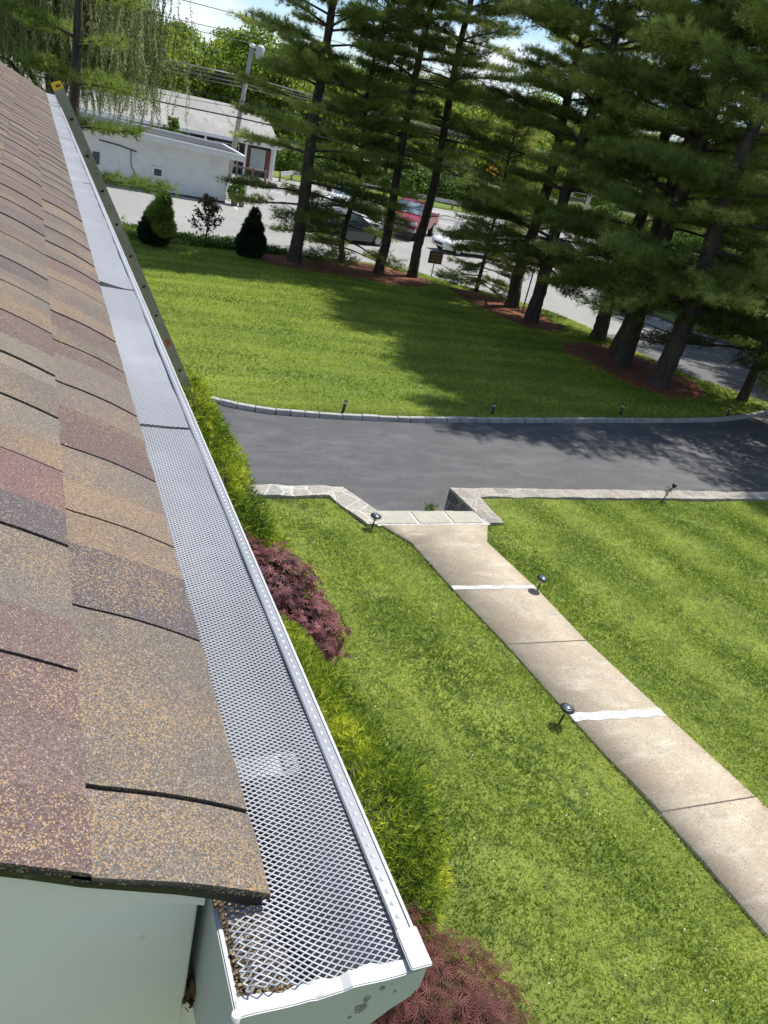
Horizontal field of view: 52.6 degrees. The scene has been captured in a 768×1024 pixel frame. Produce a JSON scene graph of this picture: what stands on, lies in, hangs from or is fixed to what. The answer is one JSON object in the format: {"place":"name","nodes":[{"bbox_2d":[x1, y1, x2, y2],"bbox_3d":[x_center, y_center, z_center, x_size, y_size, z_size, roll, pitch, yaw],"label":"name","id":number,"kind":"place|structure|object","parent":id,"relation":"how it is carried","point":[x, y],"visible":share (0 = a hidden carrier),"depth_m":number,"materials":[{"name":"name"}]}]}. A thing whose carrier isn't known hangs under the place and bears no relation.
{"place":"outdoors","nodes":[
{"label":"outdoors","id":0,"kind":"place"},
{"bbox_2d":[105,172,766,400],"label":"road","id":1,"kind":"structure","parent":0,"point":[130,206],"depth_m":39.92,"materials":[{"name":"grey asphalt"}]},
{"bbox_2d":[79,110,245,202],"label":"white building","id":2,"kind":"structure","parent":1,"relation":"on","point":[194,167],"depth_m":42.42,"materials":[{"name":"white paint"}]},
{"bbox_2d":[226,177,246,206],"bbox_3d":[-8.337,-18.238,44.185,1.071,1.583,1.152,26,29,24],"label":"potted shrub","id":3,"kind":"object","parent":1,"relation":"on","point":[231,189],"visible":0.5,"depth_m":44.05,"materials":[{"name":"green plant"}]},
{"bbox_2d":[228,43,264,178],"bbox_3d":[-9.708,-27.500,54.107,1.070,9.050,0.620,4,27,-27],"label":"utility pole","id":4,"kind":"object","parent":1,"relation":"on","point":[259,48],"visible":0.73,"depth_m":53.32,"materials":[{"name":"white wood"}]},
{"bbox_2d":[26,74,598,197],"bbox_3d":[-10.870,-27.142,53.413,64.500,0.389,0.081,0,29,-24],"label":"cable","id":5,"kind":"object","parent":4,"relation":"attached to","point":[296,130],"visible":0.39,"depth_m":54.22,"materials":[{"name":"black plastic"}]},
{"bbox_2d":[149,68,535,157],"bbox_3d":[-10.676,-29.009,52.982,64.501,0.339,0.054,0,29,-24],"label":"cable","id":6,"kind":"object","parent":4,"relation":"attached to","point":[251,89],"visible":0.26,"depth_m":53.06,"materials":[{"name":"black plastic"}]},
{"bbox_2d":[162,67,546,155],"bbox_3d":[-10.589,-29.183,52.792,64.502,0.289,0.108,0,29,-24],"label":"cable","id":7,"kind":"object","parent":4,"relation":"attached to","point":[266,90],"visible":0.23,"depth_m":52.84,"materials":[{"name":"black plastic"}]},
{"bbox_2d":[144,60,564,156],"bbox_3d":[-10.485,-29.428,52.562,64.505,0.804,0.100,0,29,-24],"label":"cable","id":8,"kind":"object","parent":4,"relation":"attached to","point":[288,92],"visible":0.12,"depth_m":52.73,"materials":[{"name":"black plastic"}]},
{"bbox_2d":[137,79,576,175],"bbox_3d":[-10.726,-28.176,53.093,64.500,0.209,0.051,0,29,-24],"label":"cable","id":9,"kind":"object","parent":4,"relation":"attached to","point":[336,123],"visible":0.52,"depth_m":55.98,"materials":[{"name":"black plastic"}]},
{"bbox_2d":[145,55,583,159],"bbox_3d":[-10.424,-29.588,52.428,64.504,0.863,0.081,0,29,-24],"label":"cable","id":10,"kind":"object","parent":4,"relation":"attached to","point":[291,89],"visible":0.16,"depth_m":53.95,"materials":[{"name":"grey plastic"}]},
{"bbox_2d":[233,165,267,179],"bbox_3d":[-10.552,-25.538,58.391,3.600,0.800,0.160,0,29,-24],"label":"railing","id":11,"kind":"object","parent":1,"relation":"on","point":[253,170],"visible":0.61,"depth_m":58.48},
{"bbox_2d":[325,186,350,210],"bbox_3d":[-2.300,-20.364,50.658,2.600,1.970,5.885,14,26,2],"label":"pickup truck","id":12,"kind":"object","parent":1,"relation":"on","point":[336,192],"visible":0.08,"depth_m":48.78,"materials":[{"name":"white paint"}]},
{"bbox_2d":[308,210,382,245],"bbox_3d":[-1.862,-15.047,41.027,4.580,1.430,2.000,-11,35,-40],"label":"parked car","id":13,"kind":"object","parent":1,"relation":"on","point":[354,234],"visible":0.39,"depth_m":40.53,"materials":[{"name":"grey paint"}]},
{"bbox_2d":[345,198,383,230],"bbox_3d":[-1.232,-18.348,47.578,2.000,1.620,4.580,3,28,-20],"label":"parked car","id":14,"kind":"object","parent":1,"relation":"on","point":[380,226],"visible":0.14,"depth_m":46.06,"materials":[{"name":"white paint"}]},
{"bbox_2d":[383,198,439,240],"bbox_3d":[1.763,-18.270,48.256,2.756,2.088,6.238,18,27,9],"label":"pickup truck","id":15,"kind":"object","parent":1,"relation":"on","point":[415,214],"visible":0.37,"depth_m":46.81,"materials":[{"name":"red paint"}]},
{"bbox_2d":[428,250,443,274],"bbox_3d":[2.341,-11.599,36.602,0.720,1.320,0.070,0,29,-24],"label":"yard sign","id":16,"kind":"object","parent":1,"relation":"on","point":[435,257],"visible":0.96,"depth_m":36.42,"materials":[{"name":"brown"}]},
{"bbox_2d":[431,229,500,258],"bbox_3d":[5.026,-15.930,45.882,4.580,1.430,2.000,-7,33,-35],"label":"parked car","id":17,"kind":"object","parent":1,"relation":"on","point":[438,241],"visible":0.38,"depth_m":44.67,"materials":[{"name":"white paint"}]},
{"bbox_2d":[141,0,746,141],"label":"sky","id":18,"kind":"structure","parent":0,"point":[203,15],"materials":[{"name":"white"}]},
{"bbox_2d":[123,225,767,418],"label":"lawn","id":19,"kind":"structure","parent":0,"point":[305,406],"depth_m":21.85,"materials":[{"name":"green plant"}]},
{"bbox_2d":[0,0,182,223],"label":"pine tree","id":20,"kind":"object","parent":19,"relation":"on","point":[102,81],"visible":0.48,"depth_m":16.86,"materials":[{"name":"green plant"}]},
{"bbox_2d":[0,0,201,133],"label":"willow tree","id":21,"kind":"object","parent":19,"relation":"on","point":[100,16],"visible":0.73,"depth_m":21.43,"materials":[{"name":"green plant"}]},
{"bbox_2d":[135,206,172,247],"bbox_3d":[-8.695,-10.884,29.519,1.458,1.679,1.463,0,29,-24],"label":"arborvitae","id":22,"kind":"object","parent":19,"relation":"on","point":[146,235],"visible":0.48,"depth_m":29.25,"materials":[{"name":"green plant"}]},
{"bbox_2d":[144,191,177,246],"bbox_3d":[-8.354,-11.017,29.195,1.411,2.202,1.168,26,29,25],"label":"evergreen top","id":23,"kind":"object","parent":22,"relation":"on","point":[161,212],"visible":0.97,"depth_m":28.90,"materials":[{"name":"green plant"}]},
{"bbox_2d":[122,220,287,253],"bbox_3d":[-8.001,-11.246,31.814,8.932,0.513,3.597,0,29,-24],"label":"ground cover","id":24,"kind":"object","parent":19,"relation":"on","point":[224,243],"visible":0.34,"depth_m":31.99,"materials":[{"name":"green plant"}]},
{"bbox_2d":[185,193,224,247],"bbox_3d":[-7.061,-11.502,30.907,1.595,2.216,1.445,0,29,-24],"label":"young tree","id":25,"kind":"object","parent":19,"relation":"on","point":[212,209],"visible":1,"depth_m":30.73,"materials":[{"name":"green plant"}]},
{"bbox_2d":[234,206,267,258],"bbox_3d":[-5.269,-11.204,31.192,1.419,2.132,1.465,0,29,-24],"label":"arborvitae","id":26,"kind":"object","parent":19,"relation":"on","point":[251,240],"visible":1,"depth_m":30.95,"materials":[{"name":"green plant"}]},
{"bbox_2d":[260,252,430,285],"bbox_3d":[-1.720,-10.386,33.358,8.252,0.133,4.167,0,29,-24],"label":"mulch bed","id":27,"kind":"object","parent":19,"relation":"on","point":[365,271],"visible":0.69,"depth_m":33.20,"materials":[{"name":"brown wood"}]},
{"bbox_2d":[215,0,430,262],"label":"pine tree","id":28,"kind":"object","parent":27,"relation":"on","point":[316,54],"visible":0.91,"depth_m":29.43,"materials":[{"name":"green plant"}]},
{"bbox_2d":[264,0,436,275],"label":"pine tree","id":29,"kind":"object","parent":27,"relation":"on","point":[318,229],"visible":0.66,"depth_m":31.75,"materials":[{"name":"green plant"}]},
{"bbox_2d":[325,0,498,273],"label":"pine tree","id":30,"kind":"object","parent":27,"relation":"on","point":[406,112],"visible":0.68,"depth_m":30.30,"materials":[{"name":"green plant"}]},
{"bbox_2d":[361,0,538,277],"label":"pine tree","id":31,"kind":"object","parent":27,"relation":"on","point":[440,152],"visible":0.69,"depth_m":30.48,"materials":[{"name":"green plant"}]},
{"bbox_2d":[450,288,563,332],"bbox_3d":[5.190,-8.400,32.327,2.883,0.262,6.782,0,29,-24],"label":"mulch bed","id":32,"kind":"object","parent":19,"relation":"on","point":[494,305],"visible":0.87,"depth_m":32.10,"materials":[{"name":"brown soil"}]},
{"bbox_2d":[429,83,546,302],"bbox_3d":[5.029,-13.512,33.215,4.464,8.705,4.651,23,28,20],"label":"pine tree","id":33,"kind":"object","parent":32,"relation":"on","point":[461,278],"visible":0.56,"depth_m":33.12,"materials":[{"name":"green plant"}]},
{"bbox_2d":[440,0,670,308],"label":"pine tree","id":34,"kind":"object","parent":32,"relation":"on","point":[533,78],"visible":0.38,"depth_m":28.89,"materials":[{"name":"green plant"}]},
{"bbox_2d":[450,0,719,322],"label":"pine tree","id":35,"kind":"object","parent":32,"relation":"on","point":[558,15],"visible":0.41,"depth_m":27.29,"materials":[{"name":"green plant"}]},
{"bbox_2d":[563,342,708,398],"bbox_3d":[8.330,-4.845,26.255,3.752,0.234,6.098,0,29,-24],"label":"mulch bed","id":36,"kind":"object","parent":19,"relation":"on","point":[638,372],"visible":0.83,"depth_m":25.75,"materials":[{"name":"brown soil"}]},
{"bbox_2d":[525,0,767,366],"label":"pine tree","id":37,"kind":"object","parent":36,"relation":"on","point":[693,85],"visible":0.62,"depth_m":22.81,"materials":[{"name":"green plant"}]},
{"bbox_2d":[539,0,767,353],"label":"pine tree","id":38,"kind":"object","parent":36,"relation":"on","point":[586,227],"visible":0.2,"depth_m":24.43,"materials":[{"name":"green plant"}]},
{"bbox_2d":[568,0,767,388],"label":"pine tree","id":39,"kind":"object","parent":36,"relation":"on","point":[639,251],"visible":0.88,"depth_m":21.10,"materials":[{"name":"green plant"}]},
{"bbox_2d":[517,0,767,340],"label":"pine tree","id":40,"kind":"object","parent":19,"relation":"on","point":[599,331],"visible":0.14,"depth_m":27.10,"materials":[{"name":"green plant"}]},
{"bbox_2d":[626,158,767,401],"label":"pine tree","id":41,"kind":"object","parent":19,"relation":"on","point":[759,362],"visible":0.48,"depth_m":23.52,"materials":[{"name":"green plant"}]},
{"bbox_2d":[199,403,767,510],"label":"driveway","id":42,"kind":"structure","parent":0,"point":[391,466],"depth_m":16.22,"materials":[{"name":"grey asphalt"}]},
{"bbox_2d":[273,163,738,253],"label":"verge","id":43,"kind":"structure","parent":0,"point":[441,205],"depth_m":70.25,"materials":[{"name":"green plant"}]},
{"bbox_2d":[158,47,233,102],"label":"broadleaf tree","id":44,"kind":"object","parent":43,"relation":"on","point":[194,59],"visible":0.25,"depth_m":68.99,"materials":[{"name":"green plant"}]},
{"bbox_2d":[198,25,289,138],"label":"broadleaf tree","id":45,"kind":"object","parent":43,"relation":"on","point":[232,47],"visible":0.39,"depth_m":68.59,"materials":[{"name":"green plant"}]},
{"bbox_2d":[235,41,321,142],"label":"broadleaf tree","id":46,"kind":"object","parent":43,"relation":"on","point":[259,98],"visible":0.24,"depth_m":69.61,"materials":[{"name":"green plant"}]},
{"bbox_2d":[274,145,325,170],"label":"wood edge bush","id":47,"kind":"object","parent":43,"relation":"on","point":[291,155],"visible":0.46,"depth_m":68.81,"materials":[{"name":"green plant"}]},
{"bbox_2d":[269,63,364,149],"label":"broadleaf tree","id":48,"kind":"object","parent":43,"relation":"on","point":[318,138],"visible":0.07,"depth_m":75.00,"materials":[{"name":"green plant"}]},
{"bbox_2d":[295,62,361,150],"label":"broadleaf tree","id":49,"kind":"object","parent":43,"relation":"on","point":[336,120],"visible":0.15,"depth_m":73.90,"materials":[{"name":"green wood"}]},
{"bbox_2d":[313,148,362,178],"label":"wood edge bush","id":50,"kind":"object","parent":43,"relation":"on","point":[337,164],"visible":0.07,"depth_m":70.65,"materials":[{"name":"green plant"}]},
{"bbox_2d":[346,160,388,190],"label":"wood edge bush","id":51,"kind":"object","parent":43,"relation":"on","point":[383,183],"visible":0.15,"depth_m":72.06,"materials":[{"name":"green plant"}]},
{"bbox_2d":[356,81,433,174],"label":"broadleaf tree","id":52,"kind":"object","parent":43,"relation":"on","point":[409,142],"visible":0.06,"depth_m":75.75,"materials":[{"name":"green plant"}]},
{"bbox_2d":[278,171,529,218],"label":"guard rail","id":53,"kind":"object","parent":43,"relation":"on","point":[282,173],"visible":0.14,"depth_m":67.91,"materials":[{"name":"grey metal"}]},
{"bbox_2d":[385,162,439,198],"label":"wood edge bush","id":54,"kind":"object","parent":43,"relation":"on","point":[412,184],"visible":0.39,"depth_m":72.39,"materials":[{"name":"green plant"}]},
{"bbox_2d":[401,96,477,177],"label":"broadleaf tree","id":55,"kind":"object","parent":43,"relation":"on","point":[454,109],"visible":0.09,"depth_m":79.51,"materials":[{"name":"green plant"}]},
{"bbox_2d":[417,168,465,203],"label":"wood edge bush","id":56,"kind":"object","parent":43,"relation":"on","point":[451,181],"visible":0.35,"depth_m":74.26,"materials":[{"name":"green plant"}]},
{"bbox_2d":[414,103,494,182],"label":"broadleaf tree","id":57,"kind":"object","parent":43,"relation":"on","point":[475,114],"visible":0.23,"depth_m":80.53,"materials":[{"name":"green plant"}]},
{"bbox_2d":[438,177,478,202],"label":"wood edge bush","id":58,"kind":"object","parent":43,"relation":"on","point":[462,180],"visible":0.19,"depth_m":75.48,"materials":[{"name":"green plant"}]},
{"bbox_2d":[481,121,559,196],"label":"broadleaf tree","id":59,"kind":"object","parent":43,"relation":"on","point":[540,147],"visible":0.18,"depth_m":82.07,"materials":[{"name":"green plant"}]},
{"bbox_2d":[522,143,566,199],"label":"broadleaf tree","id":60,"kind":"object","parent":43,"relation":"on","point":[554,193],"visible":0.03,"depth_m":89.36,"materials":[{"name":"green plant"}]},
{"bbox_2d":[571,153,627,207],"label":"broadleaf tree","id":61,"kind":"object","parent":43,"relation":"on","point":[594,202],"visible":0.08,"depth_m":90.18,"materials":[{"name":"green plant"}]},
{"bbox_2d":[587,203,626,222],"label":"wood edge bush","id":62,"kind":"object","parent":43,"relation":"on","point":[617,214],"visible":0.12,"depth_m":82.82,"materials":[{"name":"green plant"}]},
{"bbox_2d":[671,230,703,246],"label":"wood edge bush","id":63,"kind":"object","parent":43,"relation":"on","point":[686,235],"visible":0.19,"depth_m":85.22,"materials":[{"name":"green plant"}]},
{"bbox_2d":[252,497,767,1023],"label":"lawn","id":64,"kind":"structure","parent":0,"point":[504,863],"depth_m":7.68,"materials":[{"name":"plant"}]},
{"bbox_2d":[175,364,293,564],"bbox_3d":[-2.254,-0.469,9.009,2.369,2.636,2.871,0,29,-24],"label":"cypress shrub","id":65,"kind":"object","parent":64,"relation":"on","point":[258,525],"visible":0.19,"depth_m":8.63,"materials":[{"name":"green plant"}]},
{"bbox_2d":[239,519,351,667],"bbox_3d":[-1.599,0.778,8.224,2.668,1.365,1.887,9,27,-8],"label":"red maple shrub","id":66,"kind":"object","parent":64,"relation":"on","point":[286,588],"visible":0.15,"depth_m":7.98,"materials":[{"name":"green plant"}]},
{"bbox_2d":[278,608,456,944],"bbox_3d":[-1.030,1.708,6.179,2.696,1.816,3.995,0,29,-24],"label":"cypress shrub","id":67,"kind":"object","parent":64,"relation":"on","point":[397,811],"visible":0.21,"depth_m":5.55,"materials":[{"name":"green plant"}]},
{"bbox_2d":[377,511,489,526],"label":"entrance steps","id":68,"kind":"structure","parent":64,"relation":"on","point":[428,517],"depth_m":12.01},
{"bbox_2d":[424,502,438,510],"bbox_3d":[0.764,-0.058,12.640,0.275,0.213,0.233,11,26,-5],"label":"weed","id":69,"kind":"object","parent":68,"relation":"on","point":[429,506],"visible":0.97,"depth_m":12.65,"materials":[{"name":"green plant"}]},
{"bbox_2d":[371,896,538,1023],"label":"red maple shrub","id":70,"kind":"object","parent":64,"relation":"on","point":[443,993],"visible":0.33,"depth_m":4.71,"materials":[{"name":"brown plant"}]},
{"bbox_2d":[537,575,547,589],"bbox_3d":[2.138,1.006,10.692,0.166,0.298,0.166,2,30,-25],"label":"path light","id":71,"kind":"object","parent":64,"relation":"on","point":[541,578],"visible":0.99,"depth_m":10.61,"materials":[{"name":"black plastic"}]},
{"bbox_2d":[559,703,574,722],"bbox_3d":[1.914,2.177,8.298,0.166,0.292,0.166,4,31,-26],"label":"path light","id":72,"kind":"object","parent":64,"relation":"on","point":[566,708],"visible":0.98,"depth_m":8.22,"materials":[{"name":"black plastic"}]},
{"bbox_2d":[382,524,767,937],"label":"walkway","id":73,"kind":"structure","parent":64,"relation":"on","point":[666,762],"depth_m":8.55,"materials":[{"name":"concrete"}]},
{"bbox_2d":[452,585,536,589],"bbox_3d":[1.500,1.017,10.545,1.285,0.001,0.102,2,29,-22],"label":"joint patch","id":74,"kind":"object","parent":73,"relation":"on","point":[455,587],"visible":1,"depth_m":10.54,"materials":[{"name":"grey concrete"}]},
{"bbox_2d":[570,708,666,720],"bbox_3d":[2.605,2.247,8.630,1.224,0.001,0.147,3,28,-20],"label":"joint patch","id":75,"kind":"object","parent":73,"relation":"on","point":[609,714],"visible":0.98,"depth_m":8.62,"materials":[{"name":"grey concrete"}]},
{"bbox_2d":[662,796,755,811],"bbox_3d":[3.218,2.877,7.673,1.214,0.001,0.014,1,29,-22],"label":"joint line","id":76,"kind":"object","parent":73,"relation":"on","point":[708,803],"visible":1,"depth_m":7.67,"materials":[{"name":"grey concrete"}]},
{"bbox_2d":[256,83,767,401],"bbox_3d":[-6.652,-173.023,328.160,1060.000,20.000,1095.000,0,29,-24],"label":"ground","id":77,"kind":"structure","parent":0,"point":[573,199],"depth_m":126.56,"materials":[{"name":"grey asphalt"}]},
{"bbox_2d":[0,61,270,1023],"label":"house","id":78,"kind":"structure","parent":77,"relation":"on","point":[128,841],"depth_m":0.62,"materials":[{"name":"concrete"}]},
{"bbox_2d":[182,973,195,1012],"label":"dry leaves","id":79,"kind":"object","parent":78,"relation":"on","point":[190,992],"visible":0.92,"depth_m":0.60,"materials":[{"name":"brown plant"}]},
{"bbox_2d":[61,108,431,1023],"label":"rain gutter","id":80,"kind":"object","parent":78,"relation":"attached to","point":[369,992],"visible":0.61,"depth_m":0.58,"materials":[{"name":"white paint"}]},
{"bbox_2d":[51,81,251,531],"bbox_3d":[-2.193,-1.535,8.342,2.624,5.030,0.466,2,28,-20],"label":"ladder","id":81,"kind":"object","parent":80,"relation":"on","point":[93,169],"visible":0.62,"depth_m":7.35,"materials":[{"name":"metal"}]},
{"bbox_2d":[46,93,407,993],"bbox_3d":[-1.745,-2.010,4.269,0.124,0.018,9.473,0,29,-24],"label":"gutter guard","id":82,"kind":"object","parent":80,"relation":"on","point":[154,391],"visible":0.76,"depth_m":0.76,"materials":[{"name":"metal"}]},
{"bbox_2d":[213,782,312,997],"bbox_3d":[-0.100,0.295,0.633,0.109,0.075,0.256,0,29,-24],"label":"washed grit","id":83,"kind":"object","parent":80,"relation":"on","point":[240,987],"visible":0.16,"depth_m":0.61,"materials":[{"name":"beige gravel"}]},
{"bbox_2d":[6,57,280,179],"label":"shop building","id":84,"kind":"structure","parent":77,"relation":"on","point":[209,126],"depth_m":59.68,"materials":[{"name":"white"}]},
{"bbox_2d":[249,148,265,169],"bbox_3d":[-9.840,-27.442,60.504,1.150,1.430,0.140,0,29,-24],"label":"window","id":85,"kind":"structure","parent":84,"relation":"in","point":[257,156],"depth_m":60.43,"materials":[{"name":"grey glass"}]},
{"bbox_2d":[95,20,196,96],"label":"broadleaf tree","id":86,"kind":"object","parent":77,"relation":"on","point":[176,57],"visible":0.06,"depth_m":66.70,"materials":[{"name":"green plant"}]},
{"bbox_2d":[163,116,183,133],"bbox_3d":[-15.115,-26.023,54.634,1.934,3.350,2.044,0,29,-24],"label":"tree","id":87,"kind":"object","parent":77,"relation":"on","point":[174,126],"visible":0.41,"depth_m":53.93,"materials":[{"name":"green plant"}]},
{"bbox_2d":[147,23,202,95],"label":"broadleaf tree","id":88,"kind":"object","parent":77,"relation":"on","point":[178,41],"visible":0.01,"depth_m":78.93,"materials":[{"name":"green plant"}]},
{"bbox_2d":[157,20,215,95],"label":"broadleaf tree","id":89,"kind":"object","parent":77,"relation":"on","point":[186,35],"visible":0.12,"depth_m":101.77,"materials":[{"name":"green plant"}]},
{"bbox_2d":[201,25,235,56],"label":"broadleaf tree","id":90,"kind":"object","parent":77,"relation":"on","point":[224,32],"visible":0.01,"depth_m":104.41,"materials":[{"name":"green plant"}]},
{"bbox_2d":[245,484,384,525],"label":"stone wall","id":91,"kind":"structure","parent":77,"relation":"on","point":[356,507],"depth_m":11.84,"materials":[{"name":"grey stone"}]},
{"bbox_2d":[421,80,495,161],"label":"broadleaf tree","id":92,"kind":"object","parent":77,"relation":"on","point":[480,109],"visible":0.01,"depth_m":92.57,"materials":[{"name":"green plant"}]},
{"bbox_2d":[196,392,767,422],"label":"stone kerb","id":93,"kind":"structure","parent":77,"relation":"on","point":[328,415],"depth_m":17.68,"materials":[{"name":"stone"}]},
{"bbox_2d":[522,92,571,147],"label":"broadleaf tree","id":94,"kind":"object","parent":77,"relation":"on","point":[552,97],"visible":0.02,"depth_m":124.53,"materials":[{"name":"green plant"}]},
{"bbox_2d":[548,121,580,190],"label":"broadleaf tree","id":95,"kind":"object","parent":77,"relation":"on","point":[571,125],"visible":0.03,"depth_m":102.31,"materials":[{"name":"green plant"}]},
{"bbox_2d":[444,487,767,525],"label":"stone wall","id":96,"kind":"structure","parent":77,"relation":"on","point":[464,499],"depth_m":13.98,"materials":[{"name":"grey stone"}]},
{"bbox_2d":[607,334,767,400],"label":"side road","id":97,"kind":"structure","parent":0,"point":[704,363],"depth_m":30.02,"materials":[{"name":"grey asphalt"}]},
{"bbox_2d":[649,309,767,352],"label":"verge","id":98,"kind":"structure","parent":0,"point":[666,316],"depth_m":39.52,"materials":[{"name":"green plant"}]},
{"bbox_2d":[680,92,767,289],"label":"pine tree","id":99,"kind":"object","parent":98,"relation":"on","point":[687,242],"depth_m":40.49,"materials":[{"name":"green plant"}]},
{"bbox_2d":[689,123,766,315],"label":"pine sapling","id":100,"kind":"object","parent":98,"relation":"on","point":[725,248],"visible":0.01,"depth_m":42.02,"materials":[{"name":"green plant"}]},
{"bbox_3d":[-40.500,-28.076,40.468,0.400,9.700,0.400,-1,30,-24],"label":"utility pole","id":101,"kind":"object","parent":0,"visible":0},
{"bbox_2d":[164,16,573,123],"bbox_3d":[-10.139,-31.847,51.796,64.501,0.595,0.036,0,29,-24],"label":"cable","id":102,"kind":"object","parent":101,"relation":"attached to","point":[252,36],"visible":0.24,"depth_m":51.74,"materials":[{"name":"black plastic"}]},
{"bbox_2d":[183,0,583,107],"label":"cable","id":103,"kind":"object","parent":101,"relation":"attached to","point":[343,43],"visible":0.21,"depth_m":53.70,"materials":[{"name":"black plastic"}]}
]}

